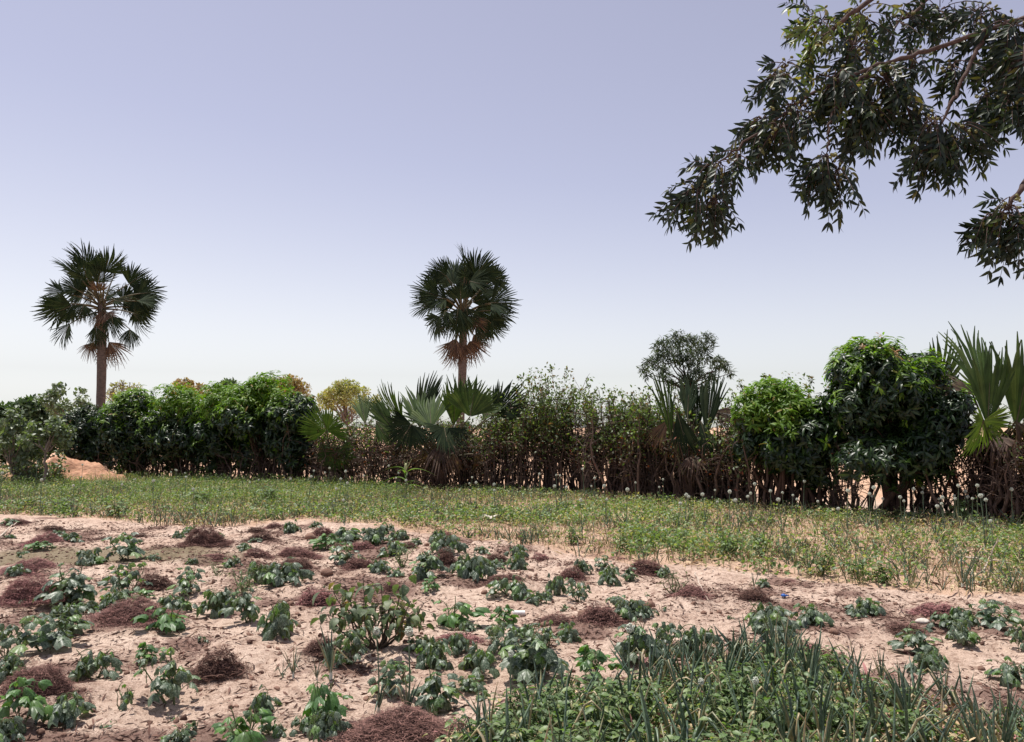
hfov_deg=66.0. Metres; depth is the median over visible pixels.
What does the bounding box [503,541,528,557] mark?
vegetable plant
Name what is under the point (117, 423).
mango tree
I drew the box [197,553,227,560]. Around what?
straw heap
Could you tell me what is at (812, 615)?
vegetable plant
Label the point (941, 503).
seeding onion
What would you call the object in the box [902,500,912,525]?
seeding onion
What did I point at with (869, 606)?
vegetable plant
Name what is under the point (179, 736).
vegetable plant
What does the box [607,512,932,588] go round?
shaggy weed cover
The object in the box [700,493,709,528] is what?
seeding onion
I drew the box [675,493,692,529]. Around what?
seeding onion
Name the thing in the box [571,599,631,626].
straw heap
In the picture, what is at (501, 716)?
leafy weed
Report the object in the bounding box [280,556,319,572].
straw heap
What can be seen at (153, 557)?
vegetable plant
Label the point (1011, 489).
seeding onion
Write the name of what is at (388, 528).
vegetable plant
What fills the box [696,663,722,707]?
onion plant
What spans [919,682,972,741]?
onion plant
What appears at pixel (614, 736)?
leafy weed
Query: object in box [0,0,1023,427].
sky
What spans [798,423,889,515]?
hedge shrub
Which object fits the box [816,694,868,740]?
leafy weed
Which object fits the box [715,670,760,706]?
leafy weed
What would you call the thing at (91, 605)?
vegetable plant
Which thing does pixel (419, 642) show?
vegetable plant
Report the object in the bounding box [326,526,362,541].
vegetable plant
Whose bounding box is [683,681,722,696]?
leafy weed
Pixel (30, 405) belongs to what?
broadleaf tree
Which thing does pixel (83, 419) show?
mango tree
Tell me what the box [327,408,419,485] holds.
hedge shrub
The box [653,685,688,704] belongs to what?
leafy weed
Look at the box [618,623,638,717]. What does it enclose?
flowering onion
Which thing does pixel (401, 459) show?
hedge shrub
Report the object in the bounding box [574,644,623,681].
vegetable plant
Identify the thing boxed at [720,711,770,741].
onion plant
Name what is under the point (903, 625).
straw heap
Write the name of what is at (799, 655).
onion plant
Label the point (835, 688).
onion plant
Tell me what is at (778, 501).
seeding onion
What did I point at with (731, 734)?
onion plant
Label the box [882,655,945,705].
onion plant
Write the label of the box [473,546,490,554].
vegetable plant
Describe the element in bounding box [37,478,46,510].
seeding onion
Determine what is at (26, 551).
vegetable plant
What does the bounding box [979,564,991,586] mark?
onion plant
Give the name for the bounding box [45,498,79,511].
leafy weed
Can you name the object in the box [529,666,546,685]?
vegetable plant
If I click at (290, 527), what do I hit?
vegetable plant
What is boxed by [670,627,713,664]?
onion plant
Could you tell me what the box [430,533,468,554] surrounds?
vegetable plant
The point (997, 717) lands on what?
onion plant
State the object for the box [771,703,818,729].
leafy weed
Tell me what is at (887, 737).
onion plant
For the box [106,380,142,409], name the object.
broadleaf tree
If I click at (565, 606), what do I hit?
vegetable plant
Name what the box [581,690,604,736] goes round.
onion plant
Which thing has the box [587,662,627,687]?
onion plant
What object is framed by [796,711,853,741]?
onion plant
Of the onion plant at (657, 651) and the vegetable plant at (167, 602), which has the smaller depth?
the onion plant at (657, 651)
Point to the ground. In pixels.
(960, 654)
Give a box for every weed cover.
[0,465,452,511]
[0,469,1023,591]
[422,649,1022,741]
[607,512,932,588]
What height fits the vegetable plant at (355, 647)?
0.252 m
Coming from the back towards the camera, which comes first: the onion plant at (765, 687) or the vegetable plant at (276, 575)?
the vegetable plant at (276, 575)
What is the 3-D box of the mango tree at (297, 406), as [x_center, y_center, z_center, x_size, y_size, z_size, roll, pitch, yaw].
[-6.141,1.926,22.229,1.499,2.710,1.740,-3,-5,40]
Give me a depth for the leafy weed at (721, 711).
4.04 m
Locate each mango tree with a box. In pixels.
[59,403,113,466]
[91,384,160,478]
[135,382,214,477]
[182,379,243,478]
[213,370,309,478]
[260,391,322,481]
[724,376,829,509]
[779,392,843,509]
[815,332,980,515]
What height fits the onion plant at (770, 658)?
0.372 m
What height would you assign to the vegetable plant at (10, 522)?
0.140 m
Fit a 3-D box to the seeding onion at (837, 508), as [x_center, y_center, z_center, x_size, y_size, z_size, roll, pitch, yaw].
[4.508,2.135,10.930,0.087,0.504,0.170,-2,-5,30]
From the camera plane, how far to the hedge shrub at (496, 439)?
19.30 m
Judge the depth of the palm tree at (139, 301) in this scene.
36.71 m
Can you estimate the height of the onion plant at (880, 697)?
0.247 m
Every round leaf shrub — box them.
[0,407,47,483]
[16,415,76,483]
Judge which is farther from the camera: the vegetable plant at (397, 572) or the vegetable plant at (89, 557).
the vegetable plant at (89, 557)
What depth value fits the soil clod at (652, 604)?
7.00 m
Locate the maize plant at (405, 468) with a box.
[380,460,426,494]
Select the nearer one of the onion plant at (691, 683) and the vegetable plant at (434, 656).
the onion plant at (691, 683)
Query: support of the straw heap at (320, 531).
on the ground
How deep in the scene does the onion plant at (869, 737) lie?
3.30 m
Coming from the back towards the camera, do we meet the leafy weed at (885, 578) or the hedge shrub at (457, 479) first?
the hedge shrub at (457, 479)
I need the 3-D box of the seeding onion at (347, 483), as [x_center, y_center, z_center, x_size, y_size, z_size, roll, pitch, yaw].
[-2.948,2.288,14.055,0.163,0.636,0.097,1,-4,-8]
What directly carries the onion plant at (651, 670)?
on the ground
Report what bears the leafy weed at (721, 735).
on the ground
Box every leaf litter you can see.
[0,480,1023,595]
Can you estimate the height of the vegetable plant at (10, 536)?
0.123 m
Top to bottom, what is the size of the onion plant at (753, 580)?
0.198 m
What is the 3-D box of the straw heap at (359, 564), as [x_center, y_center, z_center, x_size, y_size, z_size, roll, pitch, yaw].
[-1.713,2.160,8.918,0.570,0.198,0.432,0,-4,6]
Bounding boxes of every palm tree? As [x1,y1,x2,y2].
[29,240,167,413]
[409,244,522,426]
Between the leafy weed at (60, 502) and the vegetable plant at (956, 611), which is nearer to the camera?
the vegetable plant at (956, 611)
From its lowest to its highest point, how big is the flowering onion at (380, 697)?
0.495 m
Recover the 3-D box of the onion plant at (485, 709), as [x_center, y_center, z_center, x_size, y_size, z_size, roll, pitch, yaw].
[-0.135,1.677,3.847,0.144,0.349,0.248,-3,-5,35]
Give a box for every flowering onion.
[364,626,392,713]
[386,626,420,712]
[508,650,519,714]
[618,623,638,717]
[693,678,711,738]
[748,677,764,741]
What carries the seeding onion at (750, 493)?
on the ground
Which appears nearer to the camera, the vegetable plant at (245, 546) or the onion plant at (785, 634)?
the onion plant at (785, 634)
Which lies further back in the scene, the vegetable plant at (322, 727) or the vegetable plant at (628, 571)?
the vegetable plant at (628, 571)
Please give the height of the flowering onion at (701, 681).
0.331 m
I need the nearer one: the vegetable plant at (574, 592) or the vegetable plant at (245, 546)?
the vegetable plant at (574, 592)
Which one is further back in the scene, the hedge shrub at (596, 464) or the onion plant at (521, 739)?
the hedge shrub at (596, 464)
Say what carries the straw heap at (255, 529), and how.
on the ground
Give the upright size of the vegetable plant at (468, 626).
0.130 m
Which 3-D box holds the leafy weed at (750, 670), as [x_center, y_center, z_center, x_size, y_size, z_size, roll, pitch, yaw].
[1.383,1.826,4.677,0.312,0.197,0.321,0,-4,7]
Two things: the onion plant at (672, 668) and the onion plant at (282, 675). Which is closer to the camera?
the onion plant at (672, 668)
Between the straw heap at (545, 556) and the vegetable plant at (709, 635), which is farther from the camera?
the straw heap at (545, 556)
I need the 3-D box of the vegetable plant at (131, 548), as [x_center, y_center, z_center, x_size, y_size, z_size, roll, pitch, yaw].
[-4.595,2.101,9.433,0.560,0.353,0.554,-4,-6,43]
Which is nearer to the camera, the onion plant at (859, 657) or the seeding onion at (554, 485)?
the onion plant at (859, 657)
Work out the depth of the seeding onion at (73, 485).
14.22 m
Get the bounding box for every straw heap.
[0,556,70,576]
[0,568,67,607]
[0,660,102,699]
[2,516,32,525]
[14,531,73,547]
[41,523,67,531]
[81,593,199,631]
[131,570,177,589]
[132,532,146,536]
[171,522,237,547]
[190,644,253,682]
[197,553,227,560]
[241,531,280,541]
[243,546,274,559]
[246,526,270,532]
[262,522,281,529]
[276,543,328,559]
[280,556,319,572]
[289,584,339,607]
[292,636,344,655]
[312,527,333,536]
[318,700,471,741]
[336,555,374,570]
[341,541,378,551]
[379,580,400,593]
[401,541,418,548]
[434,631,490,643]
[435,546,456,566]
[478,572,525,584]
[487,553,507,562]
[531,552,548,561]
[533,610,570,625]
[558,564,589,580]
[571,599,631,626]
[606,556,634,560]
[622,559,675,576]
[667,583,714,599]
[736,585,777,603]
[780,642,848,661]
[883,620,932,634]
[902,649,915,655]
[903,601,959,616]
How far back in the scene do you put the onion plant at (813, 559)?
8.73 m
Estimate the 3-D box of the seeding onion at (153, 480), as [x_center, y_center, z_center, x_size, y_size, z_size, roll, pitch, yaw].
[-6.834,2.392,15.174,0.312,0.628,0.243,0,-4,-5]
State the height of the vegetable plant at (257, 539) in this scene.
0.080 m
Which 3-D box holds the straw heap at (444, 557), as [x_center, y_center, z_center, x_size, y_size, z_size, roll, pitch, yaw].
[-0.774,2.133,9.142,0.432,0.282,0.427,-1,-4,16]
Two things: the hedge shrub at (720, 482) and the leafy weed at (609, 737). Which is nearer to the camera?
the leafy weed at (609, 737)
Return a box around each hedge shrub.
[298,411,382,487]
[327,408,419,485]
[372,418,457,488]
[409,414,504,488]
[462,374,545,490]
[499,372,570,492]
[523,362,611,492]
[549,377,653,500]
[593,383,697,501]
[629,407,728,501]
[685,416,769,507]
[705,373,794,508]
[742,371,827,510]
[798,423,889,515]
[899,445,971,517]
[934,424,1023,526]
[980,403,1023,511]
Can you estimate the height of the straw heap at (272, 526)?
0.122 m
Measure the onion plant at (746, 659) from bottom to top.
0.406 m
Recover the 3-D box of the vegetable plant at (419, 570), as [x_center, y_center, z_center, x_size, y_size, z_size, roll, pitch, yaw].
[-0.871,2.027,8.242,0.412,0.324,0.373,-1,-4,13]
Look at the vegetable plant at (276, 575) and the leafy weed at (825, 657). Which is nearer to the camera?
the leafy weed at (825, 657)
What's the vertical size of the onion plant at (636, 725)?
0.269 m
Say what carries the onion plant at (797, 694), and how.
on the ground
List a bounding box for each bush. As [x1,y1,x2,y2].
[0,448,46,485]
[0,450,69,483]
[310,575,435,649]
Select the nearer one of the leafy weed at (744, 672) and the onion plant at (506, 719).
the onion plant at (506, 719)
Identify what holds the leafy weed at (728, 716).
on the ground
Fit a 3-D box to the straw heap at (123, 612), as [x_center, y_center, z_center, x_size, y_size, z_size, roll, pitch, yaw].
[-3.108,1.932,6.415,0.961,0.218,0.986,4,-5,-42]
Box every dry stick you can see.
[0,522,16,536]
[694,572,708,600]
[966,556,1009,562]
[981,538,997,573]
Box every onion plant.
[274,666,287,678]
[278,647,301,677]
[308,658,321,679]
[316,625,349,679]
[422,696,438,715]
[454,690,489,741]
[458,721,517,741]
[460,685,534,741]
[470,682,497,736]
[474,707,514,741]
[510,686,536,741]
[516,660,558,728]
[517,713,555,741]
[526,658,560,695]
[545,660,572,704]
[548,677,606,739]
[548,708,575,741]
[551,727,571,741]
[558,662,603,714]
[572,679,618,708]
[580,702,608,741]
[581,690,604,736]
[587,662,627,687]
[588,669,618,689]
[594,701,651,741]
[601,730,621,741]
[608,637,645,690]
[610,667,642,704]
[616,680,664,741]
[620,680,663,725]
[627,634,669,680]
[638,649,664,690]
[640,653,697,696]
[648,627,680,676]
[649,630,706,700]
[652,679,729,741]
[652,683,686,741]
[655,640,681,684]
[659,629,690,677]
[664,707,702,741]
[667,723,704,741]
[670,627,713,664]
[670,632,694,668]
[670,642,726,713]
[670,671,715,737]
[681,651,705,684]
[684,627,712,670]
[686,708,741,740]
[687,630,725,666]
[687,631,706,659]
[690,648,731,705]
[693,664,716,690]
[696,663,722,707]
[707,634,730,671]
[708,623,748,662]
[708,645,741,684]
[712,639,742,663]
[714,628,768,681]
[715,613,763,676]
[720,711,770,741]
[722,618,763,661]
[725,667,769,736]
[729,663,762,695]
[732,628,749,665]
[741,661,779,715]
[749,572,758,588]
[749,644,784,669]
[753,611,781,646]
[753,637,797,700]
[755,629,781,659]
[758,676,815,741]
[760,632,795,678]
[761,622,781,654]
[765,611,779,639]
[766,611,810,657]
[768,634,803,680]
[769,698,794,740]
[773,656,831,726]
[775,714,809,741]
[776,619,810,659]
[786,625,826,677]
[787,631,833,663]
[788,545,805,572]
[794,638,822,686]
[795,638,839,688]
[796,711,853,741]
[797,664,834,706]
[798,548,819,571]
[800,624,851,665]
[801,673,848,732]
[809,696,844,741]
[820,656,853,697]
[827,636,862,689]
[833,637,866,673]
[833,672,865,721]
[833,703,874,741]
[835,701,880,741]
[838,659,876,704]
[842,649,889,710]
[847,651,878,693]
[852,672,889,739]
[856,672,889,708]
[865,711,922,741]
[871,661,913,693]
[872,647,887,684]
[874,663,926,714]
[874,695,953,741]
[879,684,942,741]
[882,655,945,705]
[886,673,924,711]
[889,681,950,722]
[893,661,927,695]
[912,707,955,741]
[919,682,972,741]
[922,660,961,714]
[923,570,929,583]
[929,663,955,706]
[931,664,973,718]
[947,684,998,730]
[951,694,997,741]
[953,548,979,586]
[957,691,1000,740]
[962,686,1015,734]
[965,698,1003,741]
[968,701,1023,741]
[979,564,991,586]
[979,700,1023,741]
[994,687,1023,717]
[995,557,1023,591]
[998,669,1023,740]
[1010,694,1023,721]
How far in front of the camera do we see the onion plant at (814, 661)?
4.46 m
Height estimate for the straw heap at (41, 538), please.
0.218 m
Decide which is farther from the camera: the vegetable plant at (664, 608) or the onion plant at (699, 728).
the vegetable plant at (664, 608)
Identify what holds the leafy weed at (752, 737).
on the ground
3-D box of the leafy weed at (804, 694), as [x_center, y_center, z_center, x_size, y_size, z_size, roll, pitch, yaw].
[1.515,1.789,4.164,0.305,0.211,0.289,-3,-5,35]
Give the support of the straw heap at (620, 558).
on the ground
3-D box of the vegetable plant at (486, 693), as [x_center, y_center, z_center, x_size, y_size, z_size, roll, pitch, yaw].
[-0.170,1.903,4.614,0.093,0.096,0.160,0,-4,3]
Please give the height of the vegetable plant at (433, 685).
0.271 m
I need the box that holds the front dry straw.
[410,649,1020,741]
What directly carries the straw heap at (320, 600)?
on the ground
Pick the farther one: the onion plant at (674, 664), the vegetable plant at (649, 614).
the vegetable plant at (649, 614)
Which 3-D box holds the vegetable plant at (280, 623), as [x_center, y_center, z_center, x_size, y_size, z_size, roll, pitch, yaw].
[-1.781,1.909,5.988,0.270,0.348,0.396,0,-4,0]
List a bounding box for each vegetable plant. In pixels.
[0,518,19,525]
[0,612,91,654]
[0,623,26,655]
[0,652,29,683]
[0,676,55,722]
[0,716,26,741]
[3,533,16,538]
[4,563,31,576]
[16,551,24,557]
[19,547,29,553]
[24,540,56,549]
[32,563,97,604]
[34,690,96,729]
[45,601,82,618]
[47,529,65,536]
[52,598,94,635]
[62,532,84,542]
[67,648,122,681]
[75,547,107,566]
[77,600,101,614]
[95,588,129,609]
[96,562,152,594]
[99,720,116,727]
[101,532,145,559]
[116,691,133,710]
[118,682,133,702]
[127,588,154,601]
[131,602,187,634]
[132,646,200,706]
[135,642,169,661]
[145,553,160,561]
[156,589,197,612]
[160,723,196,741]
[166,566,206,595]
[172,529,185,538]
[180,720,197,731]
[182,525,194,534]
[185,558,198,564]
[196,586,235,618]
[197,635,208,642]
[211,707,275,741]
[217,582,261,622]
[222,556,243,567]
[236,542,252,551]
[241,560,269,584]
[248,537,262,542]
[249,684,282,716]
[256,600,300,640]
[256,719,286,738]
[257,562,314,586]
[283,519,301,533]
[289,715,311,736]
[302,674,353,724]
[306,709,352,741]
[308,533,341,549]
[309,521,323,527]
[322,649,353,668]
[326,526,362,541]
[328,542,366,565]
[330,625,381,664]
[359,526,388,545]
[367,558,391,573]
[368,659,415,695]
[374,522,395,534]
[377,540,406,557]
[386,567,404,576]
[388,528,409,541]
[394,661,406,669]
[402,634,429,652]
[409,550,449,579]
[410,537,422,544]
[410,663,462,714]
[414,634,453,670]
[416,551,431,560]
[421,575,439,592]
[428,530,445,543]
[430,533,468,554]
[434,596,490,629]
[446,674,486,693]
[448,553,470,573]
[448,627,475,656]
[455,553,496,583]
[458,617,482,631]
[458,641,499,682]
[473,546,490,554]
[475,687,490,701]
[483,622,528,658]
[484,620,507,640]
[485,558,505,568]
[486,574,533,600]
[488,604,518,625]
[499,629,569,683]
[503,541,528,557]
[506,550,529,570]
[514,623,538,643]
[518,644,554,672]
[522,590,550,606]
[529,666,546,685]
[530,620,559,647]
[542,591,553,600]
[545,573,566,595]
[557,620,581,643]
[560,604,568,611]
[563,578,591,601]
[570,558,593,574]
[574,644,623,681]
[594,555,614,570]
[597,565,621,586]
[605,595,625,607]
[614,598,648,620]
[614,616,661,665]
[621,564,637,581]
[642,602,659,618]
[644,631,679,663]
[652,621,682,647]
[655,565,670,577]
[658,604,667,611]
[673,623,723,659]
[744,600,800,633]
[752,609,803,643]
[755,578,770,587]
[790,603,834,627]
[844,596,886,616]
[850,608,867,618]
[886,621,941,655]
[903,652,947,674]
[926,611,964,627]
[926,646,948,671]
[945,619,982,646]
[949,603,980,627]
[960,599,1021,630]
[983,655,1023,687]
[1004,620,1023,651]
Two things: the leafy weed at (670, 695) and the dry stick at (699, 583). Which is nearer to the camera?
the leafy weed at (670, 695)
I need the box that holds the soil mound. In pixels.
[2,454,126,482]
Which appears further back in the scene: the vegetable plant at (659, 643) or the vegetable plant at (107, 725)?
the vegetable plant at (659, 643)
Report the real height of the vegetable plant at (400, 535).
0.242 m
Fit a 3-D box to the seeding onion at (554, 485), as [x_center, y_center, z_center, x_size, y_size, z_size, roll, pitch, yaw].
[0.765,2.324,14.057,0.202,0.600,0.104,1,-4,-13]
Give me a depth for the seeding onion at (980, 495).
10.30 m
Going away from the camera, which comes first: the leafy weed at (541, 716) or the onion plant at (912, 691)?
the leafy weed at (541, 716)
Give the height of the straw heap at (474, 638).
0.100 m
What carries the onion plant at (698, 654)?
on the ground
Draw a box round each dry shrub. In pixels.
[61,440,150,473]
[113,442,190,478]
[158,418,237,479]
[211,441,284,483]
[265,424,332,480]
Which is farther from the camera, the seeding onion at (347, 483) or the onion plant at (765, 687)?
the seeding onion at (347, 483)
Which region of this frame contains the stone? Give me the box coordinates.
[915,618,929,623]
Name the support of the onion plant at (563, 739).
on the ground
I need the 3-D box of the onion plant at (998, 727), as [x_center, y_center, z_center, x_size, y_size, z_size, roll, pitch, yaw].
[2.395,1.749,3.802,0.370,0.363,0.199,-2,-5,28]
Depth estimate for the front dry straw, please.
4.17 m
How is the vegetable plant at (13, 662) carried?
on the ground
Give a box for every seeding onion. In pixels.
[0,472,3,504]
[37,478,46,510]
[71,484,76,515]
[148,479,162,508]
[341,499,347,525]
[343,482,350,516]
[466,481,482,508]
[552,484,560,513]
[562,486,567,511]
[579,499,585,532]
[601,498,613,527]
[603,484,609,520]
[614,488,628,524]
[673,502,681,533]
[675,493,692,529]
[680,495,694,528]
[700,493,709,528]
[725,490,735,534]
[733,498,742,531]
[745,495,752,523]
[746,492,753,527]
[759,489,777,522]
[773,498,786,538]
[781,491,786,515]
[794,498,798,533]
[799,480,805,516]
[833,507,839,538]
[841,489,849,533]
[859,492,870,526]
[871,486,881,534]
[898,495,905,528]
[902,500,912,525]
[905,487,924,523]
[911,486,926,522]
[921,491,930,521]
[930,504,942,542]
[938,496,949,542]
[939,502,946,532]
[952,484,959,525]
[963,497,973,520]
[969,484,979,524]
[975,498,991,535]
[978,493,990,548]
[988,519,997,552]
[999,487,1023,526]
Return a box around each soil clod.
[36,728,44,734]
[305,533,315,539]
[320,568,333,575]
[644,600,655,606]
[829,628,838,634]
[978,666,985,670]
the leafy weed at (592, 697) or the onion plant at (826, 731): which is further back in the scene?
the leafy weed at (592, 697)
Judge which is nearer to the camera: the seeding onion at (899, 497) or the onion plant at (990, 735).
the onion plant at (990, 735)
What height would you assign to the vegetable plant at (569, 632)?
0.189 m
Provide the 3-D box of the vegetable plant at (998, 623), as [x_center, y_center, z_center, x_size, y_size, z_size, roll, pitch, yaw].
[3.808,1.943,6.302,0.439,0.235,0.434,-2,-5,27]
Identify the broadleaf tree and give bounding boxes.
[0,393,72,465]
[38,381,95,424]
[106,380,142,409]
[171,377,212,402]
[214,377,236,386]
[267,373,312,405]
[315,379,380,430]
[437,421,473,445]
[636,328,737,424]
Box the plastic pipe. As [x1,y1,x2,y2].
[513,610,524,615]
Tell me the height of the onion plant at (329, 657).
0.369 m
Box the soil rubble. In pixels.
[0,520,1023,741]
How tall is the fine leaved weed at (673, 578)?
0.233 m
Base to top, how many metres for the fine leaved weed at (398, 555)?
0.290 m
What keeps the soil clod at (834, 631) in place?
on the ground
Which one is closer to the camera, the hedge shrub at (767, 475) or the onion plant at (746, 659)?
the onion plant at (746, 659)
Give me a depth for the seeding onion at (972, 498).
12.59 m
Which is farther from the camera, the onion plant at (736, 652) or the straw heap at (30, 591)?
the straw heap at (30, 591)
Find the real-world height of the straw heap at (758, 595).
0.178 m
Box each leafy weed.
[12,497,43,507]
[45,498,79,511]
[94,499,131,515]
[187,489,210,502]
[254,486,282,503]
[434,708,488,741]
[438,730,503,741]
[462,718,528,741]
[486,714,517,741]
[488,692,527,718]
[488,708,536,738]
[500,679,542,718]
[510,720,569,741]
[515,694,563,737]
[518,679,570,722]
[522,680,576,703]
[525,731,568,741]
[538,721,599,741]
[540,696,569,725]
[540,712,596,736]
[541,717,589,741]
[547,735,581,741]
[550,667,593,700]
[552,696,587,720]
[559,679,628,730]
[563,526,585,543]
[568,686,599,702]
[575,672,638,699]
[575,689,602,717]
[583,720,625,741]
[596,684,651,727]
[597,687,639,714]
[607,671,667,694]
[609,717,663,741]
[613,533,630,554]
[626,682,670,711]
[633,697,663,723]
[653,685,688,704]
[660,674,689,697]
[661,736,679,741]
[664,728,702,741]
[665,733,727,741]
[671,734,703,741]
[674,530,692,547]
[674,685,706,718]
[680,656,733,683]
[681,682,735,736]
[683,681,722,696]
[687,663,734,699]
[689,730,731,741]
[698,716,762,741]
[703,698,748,730]
[713,534,741,560]
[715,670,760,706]
[717,658,766,680]
[720,683,760,720]
[724,663,763,698]
[725,692,787,718]
[740,721,779,741]
[741,723,781,741]
[743,695,787,730]
[746,531,772,555]
[747,638,774,666]
[747,696,804,738]
[757,659,803,688]
[764,656,806,686]
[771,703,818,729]
[772,688,826,723]
[773,645,788,658]
[776,668,821,706]
[785,725,831,741]
[794,639,849,667]
[797,655,837,680]
[803,681,863,721]
[808,549,836,575]
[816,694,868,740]
[818,670,835,687]
[821,649,850,680]
[838,674,893,700]
[844,705,900,739]
[845,558,869,578]
[864,560,894,583]
[865,676,912,712]
[882,707,942,741]
[944,497,982,522]
[992,706,1023,734]
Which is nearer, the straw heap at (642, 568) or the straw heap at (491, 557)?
the straw heap at (642, 568)
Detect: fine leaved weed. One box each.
[205,562,225,575]
[227,567,262,592]
[388,545,416,567]
[656,570,688,592]
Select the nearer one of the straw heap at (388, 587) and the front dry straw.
the front dry straw
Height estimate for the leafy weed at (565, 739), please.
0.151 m
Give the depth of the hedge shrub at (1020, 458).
13.29 m
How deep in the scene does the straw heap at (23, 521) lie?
13.08 m
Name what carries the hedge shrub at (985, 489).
on the ground
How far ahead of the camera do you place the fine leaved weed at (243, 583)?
7.71 m
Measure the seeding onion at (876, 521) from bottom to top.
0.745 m
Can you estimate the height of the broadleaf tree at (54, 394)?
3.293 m
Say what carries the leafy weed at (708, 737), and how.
on the ground
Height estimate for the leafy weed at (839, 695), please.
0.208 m
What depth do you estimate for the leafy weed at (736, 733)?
3.63 m
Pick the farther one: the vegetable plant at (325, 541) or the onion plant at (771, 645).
the vegetable plant at (325, 541)
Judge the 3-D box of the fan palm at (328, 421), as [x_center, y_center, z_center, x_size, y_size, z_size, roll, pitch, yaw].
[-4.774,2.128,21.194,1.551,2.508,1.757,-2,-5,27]
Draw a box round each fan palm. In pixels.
[297,404,366,483]
[348,371,534,491]
[644,366,738,503]
[920,321,1023,520]
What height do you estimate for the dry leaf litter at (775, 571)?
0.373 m
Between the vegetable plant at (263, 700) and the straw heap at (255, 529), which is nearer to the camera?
the vegetable plant at (263, 700)
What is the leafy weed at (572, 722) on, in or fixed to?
on the ground
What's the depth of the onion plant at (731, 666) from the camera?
4.61 m
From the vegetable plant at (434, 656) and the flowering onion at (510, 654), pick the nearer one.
the flowering onion at (510, 654)
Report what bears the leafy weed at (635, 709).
on the ground
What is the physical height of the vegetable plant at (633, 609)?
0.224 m
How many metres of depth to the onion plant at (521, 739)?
3.38 m
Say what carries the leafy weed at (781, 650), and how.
on the ground
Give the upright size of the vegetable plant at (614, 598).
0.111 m
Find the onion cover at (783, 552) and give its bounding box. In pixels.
[0,471,1023,592]
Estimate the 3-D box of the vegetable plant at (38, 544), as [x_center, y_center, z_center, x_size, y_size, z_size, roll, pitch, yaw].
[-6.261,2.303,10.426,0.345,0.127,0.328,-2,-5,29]
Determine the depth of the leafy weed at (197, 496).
16.24 m
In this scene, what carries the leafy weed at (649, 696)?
on the ground
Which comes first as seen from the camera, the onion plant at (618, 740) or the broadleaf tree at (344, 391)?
the onion plant at (618, 740)
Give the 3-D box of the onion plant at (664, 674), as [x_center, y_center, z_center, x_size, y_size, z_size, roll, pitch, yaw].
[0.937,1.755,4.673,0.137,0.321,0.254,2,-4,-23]
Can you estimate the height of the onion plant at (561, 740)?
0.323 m
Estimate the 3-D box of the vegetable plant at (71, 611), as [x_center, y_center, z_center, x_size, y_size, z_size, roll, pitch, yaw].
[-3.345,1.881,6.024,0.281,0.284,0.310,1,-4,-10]
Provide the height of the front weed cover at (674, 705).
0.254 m
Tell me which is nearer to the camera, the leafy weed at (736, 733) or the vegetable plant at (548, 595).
the leafy weed at (736, 733)
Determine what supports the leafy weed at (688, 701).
on the ground
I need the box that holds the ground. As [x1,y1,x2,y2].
[0,428,1023,741]
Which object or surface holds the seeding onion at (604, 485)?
on the ground
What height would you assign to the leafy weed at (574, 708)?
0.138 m
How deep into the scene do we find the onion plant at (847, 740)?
3.65 m
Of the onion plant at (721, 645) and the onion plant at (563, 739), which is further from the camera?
the onion plant at (721, 645)
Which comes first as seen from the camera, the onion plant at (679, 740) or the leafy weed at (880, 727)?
the onion plant at (679, 740)
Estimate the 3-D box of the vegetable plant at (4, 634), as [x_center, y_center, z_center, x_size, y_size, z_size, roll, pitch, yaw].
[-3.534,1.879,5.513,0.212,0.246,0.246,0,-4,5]
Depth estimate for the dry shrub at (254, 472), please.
22.41 m
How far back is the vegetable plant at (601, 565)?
8.88 m
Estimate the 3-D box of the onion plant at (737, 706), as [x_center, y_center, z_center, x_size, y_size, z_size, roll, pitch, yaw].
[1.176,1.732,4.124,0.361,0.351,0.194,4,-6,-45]
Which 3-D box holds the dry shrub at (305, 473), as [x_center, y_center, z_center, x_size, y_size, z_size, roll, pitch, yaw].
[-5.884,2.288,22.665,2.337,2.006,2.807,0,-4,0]
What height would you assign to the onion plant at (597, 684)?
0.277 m
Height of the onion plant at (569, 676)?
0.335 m
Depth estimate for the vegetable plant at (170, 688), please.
4.62 m
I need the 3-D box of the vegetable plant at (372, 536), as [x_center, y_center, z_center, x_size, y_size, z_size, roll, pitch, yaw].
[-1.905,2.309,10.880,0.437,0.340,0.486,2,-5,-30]
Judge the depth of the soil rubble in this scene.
6.71 m
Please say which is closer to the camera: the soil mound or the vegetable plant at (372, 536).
the vegetable plant at (372, 536)
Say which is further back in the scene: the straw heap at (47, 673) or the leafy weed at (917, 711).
the straw heap at (47, 673)
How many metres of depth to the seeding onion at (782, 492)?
14.01 m
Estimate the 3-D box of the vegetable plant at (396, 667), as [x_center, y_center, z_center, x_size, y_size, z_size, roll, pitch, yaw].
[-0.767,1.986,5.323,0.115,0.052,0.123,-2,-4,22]
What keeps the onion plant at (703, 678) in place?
on the ground
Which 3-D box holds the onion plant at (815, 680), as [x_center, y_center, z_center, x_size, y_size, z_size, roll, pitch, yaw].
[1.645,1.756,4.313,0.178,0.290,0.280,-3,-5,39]
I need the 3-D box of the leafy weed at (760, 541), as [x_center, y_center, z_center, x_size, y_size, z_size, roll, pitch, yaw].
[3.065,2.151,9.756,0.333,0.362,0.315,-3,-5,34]
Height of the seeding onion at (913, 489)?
0.651 m
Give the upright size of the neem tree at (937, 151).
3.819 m
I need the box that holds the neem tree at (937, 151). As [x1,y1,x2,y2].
[646,0,1023,286]
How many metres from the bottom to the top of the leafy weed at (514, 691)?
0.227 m
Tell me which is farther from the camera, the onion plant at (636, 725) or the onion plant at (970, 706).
the onion plant at (970, 706)
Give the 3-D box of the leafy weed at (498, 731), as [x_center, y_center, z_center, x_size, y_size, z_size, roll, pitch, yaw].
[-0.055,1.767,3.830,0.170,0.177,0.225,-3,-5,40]

